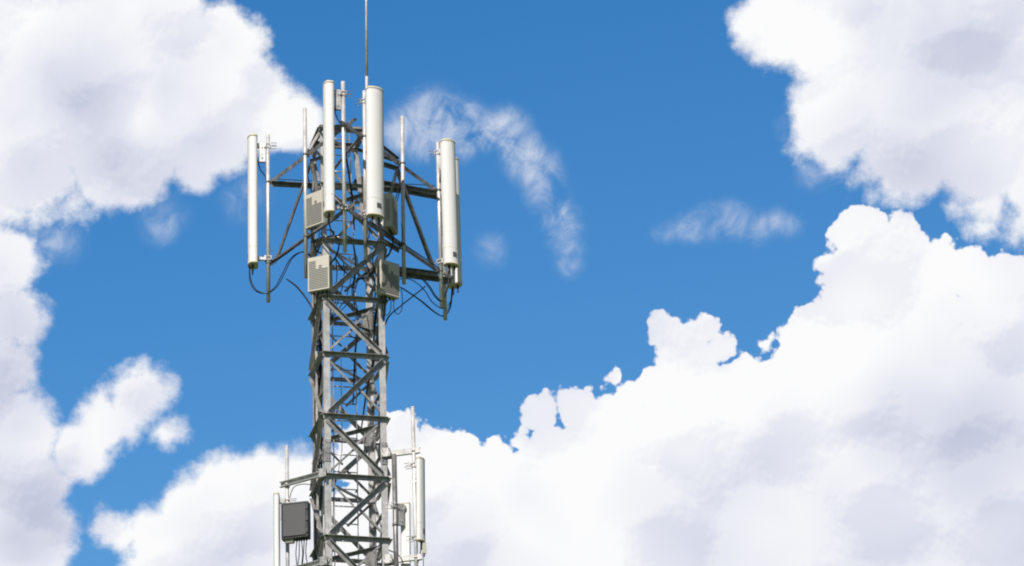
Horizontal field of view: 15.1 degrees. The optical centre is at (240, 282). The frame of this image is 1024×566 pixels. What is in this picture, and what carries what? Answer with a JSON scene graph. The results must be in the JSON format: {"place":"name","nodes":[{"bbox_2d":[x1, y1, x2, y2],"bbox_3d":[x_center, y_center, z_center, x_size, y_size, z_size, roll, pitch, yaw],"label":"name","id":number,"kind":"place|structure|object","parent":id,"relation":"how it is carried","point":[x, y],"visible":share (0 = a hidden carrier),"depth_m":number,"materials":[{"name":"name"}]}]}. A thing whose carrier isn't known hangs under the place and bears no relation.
{"place":"outdoors","nodes":[
{"label":"outdoors","id":0,"kind":"place"},
{"bbox_2d":[312,131,388,565],"bbox_3d":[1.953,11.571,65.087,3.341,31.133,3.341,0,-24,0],"label":"tower legs","id":1,"kind":"object","parent":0,"point":[327,427],"visible":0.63,"depth_m":68.94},
{"bbox_2d":[0,0,1023,565],"label":"sky","id":2,"kind":"structure","parent":0,"point":[742,280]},
{"label":"ground","id":3,"kind":"structure","parent":0,"visible":0},
{"bbox_2d":[308,126,392,565],"bbox_3d":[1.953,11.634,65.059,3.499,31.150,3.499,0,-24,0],"label":"lattice bracing","id":4,"kind":"object","parent":3,"relation":"on","point":[369,443],"visible":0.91,"depth_m":68.97,"materials":[{"name":"grey metal"}]},
{"bbox_2d":[308,255,331,295],"bbox_3d":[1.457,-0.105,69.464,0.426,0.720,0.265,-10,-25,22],"label":"radio unit","id":5,"kind":"object","parent":4,"relation":"attached to","point":[319,274],"visible":1,"depth_m":69.35,"materials":[{"name":"grey metal"}]},
{"bbox_2d":[330,133,358,565],"bbox_3d":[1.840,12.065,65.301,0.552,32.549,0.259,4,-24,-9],"label":"climbing ladder","id":6,"kind":"object","parent":4,"relation":"attached to","point":[333,386],"visible":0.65,"depth_m":69.65,"materials":[{"name":"metal"}]},
{"bbox_2d":[314,246,381,565],"bbox_3d":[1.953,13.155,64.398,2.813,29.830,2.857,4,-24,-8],"label":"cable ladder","id":7,"kind":"object","parent":4,"relation":"attached to","point":[361,511],"visible":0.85,"depth_m":69.00,"materials":[{"name":"grey metal"}]},
{"bbox_2d":[279,447,421,565],"bbox_3d":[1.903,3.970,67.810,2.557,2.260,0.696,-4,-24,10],"label":"support arms","id":8,"kind":"object","parent":4,"relation":"attached to","point":[321,473],"visible":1,"depth_m":67.98},
{"bbox_2d":[273,492,291,565],"bbox_3d":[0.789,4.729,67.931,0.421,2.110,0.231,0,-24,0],"label":"antenna","id":9,"kind":"object","parent":8,"relation":"attached to","point":[277,501],"visible":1,"depth_m":68.03,"materials":[{"name":"white plastic"}]},
{"bbox_2d":[285,406,417,565],"bbox_3d":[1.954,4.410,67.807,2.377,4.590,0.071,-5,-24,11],"label":"mounting poles","id":10,"kind":"object","parent":8,"relation":"attached to","point":[413,482],"visible":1,"depth_m":68.08,"materials":[{"name":"grey metal"}]},
{"bbox_2d":[281,501,310,543],"bbox_3d":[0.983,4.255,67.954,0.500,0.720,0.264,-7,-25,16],"label":"equipment cabinet","id":11,"kind":"object","parent":10,"relation":"attached to","point":[296,521],"visible":1,"depth_m":67.85,"materials":[{"name":"black metal"}]},
{"bbox_2d":[404,456,425,549],"bbox_3d":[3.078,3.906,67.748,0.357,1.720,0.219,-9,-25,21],"label":"antenna","id":12,"kind":"object","parent":10,"relation":"attached to","point":[419,465],"visible":1,"depth_m":67.68,"materials":[{"name":"white plastic"}]},
{"bbox_2d":[422,541,425,556],"bbox_3d":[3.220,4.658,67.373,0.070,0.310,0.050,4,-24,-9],"label":"tilt control unit","id":13,"kind":"object","parent":12,"relation":"attached to","point":[424,547],"visible":1,"depth_m":67.35,"materials":[{"name":"white plastic"}]},
{"bbox_2d":[392,454,398,565],"bbox_3d":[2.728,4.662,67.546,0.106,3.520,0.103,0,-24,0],"label":"mounting pole","id":14,"kind":"object","parent":8,"relation":"attached to","point":[395,510],"visible":1,"depth_m":67.78,"materials":[{"name":"metal"}]},
{"bbox_2d":[385,502,410,565],"bbox_3d":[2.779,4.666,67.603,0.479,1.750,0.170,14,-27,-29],"label":"antenna","id":15,"kind":"object","parent":14,"relation":"attached to","point":[404,520],"visible":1,"depth_m":67.78,"materials":[{"name":"white plastic"}]},
{"bbox_2d":[249,107,454,565],"bbox_3d":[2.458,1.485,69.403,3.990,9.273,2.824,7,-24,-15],"label":"feeder cables","id":16,"kind":"object","parent":4,"relation":"attached to","point":[356,338],"visible":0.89,"depth_m":69.72,"materials":[{"name":"black plastic"}]},
{"bbox_2d":[266,118,451,283],"bbox_3d":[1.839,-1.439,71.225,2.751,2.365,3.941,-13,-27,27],"label":"antenna support frame","id":17,"kind":"object","parent":4,"relation":"attached to","point":[430,193],"visible":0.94,"depth_m":71.09,"materials":[{"name":"metal"}]},
{"bbox_2d":[247,134,276,274],"bbox_3d":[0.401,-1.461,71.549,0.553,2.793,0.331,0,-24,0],"label":"panel antenna","id":18,"kind":"object","parent":17,"relation":"attached to","point":[253,146],"visible":1,"depth_m":71.45,"materials":[{"name":"white plastic"}]},
{"bbox_2d":[305,189,326,231],"bbox_3d":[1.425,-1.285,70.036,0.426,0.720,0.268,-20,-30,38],"label":"radio unit","id":19,"kind":"object","parent":17,"relation":"attached to","point":[314,212],"visible":0.69,"depth_m":69.94,"materials":[{"name":"grey metal"}]},
{"bbox_2d":[323,80,352,223],"bbox_3d":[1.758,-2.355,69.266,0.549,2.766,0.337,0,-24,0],"label":"panel antenna","id":20,"kind":"object","parent":17,"relation":"attached to","point":[330,207],"visible":1,"depth_m":69.17,"materials":[{"name":"white plastic"}]},
{"bbox_2d":[266,0,446,319],"bbox_3d":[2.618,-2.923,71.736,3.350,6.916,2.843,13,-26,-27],"label":"mounting poles","id":21,"kind":"object","parent":17,"relation":"on","point":[442,291],"visible":0.93,"depth_m":70.71,"materials":[{"name":"grey metal"}]},
{"bbox_2d":[435,157,461,294],"bbox_3d":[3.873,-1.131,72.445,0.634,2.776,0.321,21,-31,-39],"label":"panel antenna","id":22,"kind":"object","parent":21,"relation":"attached to","point":[458,277],"visible":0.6,"depth_m":72.22,"materials":[{"name":"white plastic"}]},
{"bbox_2d":[355,86,384,224],"bbox_3d":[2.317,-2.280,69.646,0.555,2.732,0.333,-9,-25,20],"label":"panel antenna","id":23,"kind":"object","parent":17,"relation":"attached to","point":[374,114],"visible":1,"depth_m":69.53,"materials":[{"name":"white plastic"}]},
{"bbox_2d":[379,193,397,234],"bbox_3d":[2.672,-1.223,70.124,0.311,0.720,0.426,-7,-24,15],"label":"radio unit","id":24,"kind":"object","parent":17,"relation":"attached to","point":[389,223],"visible":0.96,"depth_m":69.97,"materials":[{"name":"grey metal"}]},
{"bbox_2d":[429,138,458,272],"bbox_3d":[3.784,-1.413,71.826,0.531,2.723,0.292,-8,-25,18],"label":"panel antenna","id":25,"kind":"object","parent":17,"relation":"attached to","point":[447,166],"visible":1,"depth_m":71.72,"materials":[{"name":"white plastic"}]},
{"bbox_2d":[375,259,399,301],"bbox_3d":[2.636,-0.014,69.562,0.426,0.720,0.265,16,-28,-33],"label":"radio unit","id":26,"kind":"object","parent":4,"relation":"attached to","point":[387,273],"visible":1,"depth_m":69.45,"materials":[{"name":"grey metal"}]}
]}

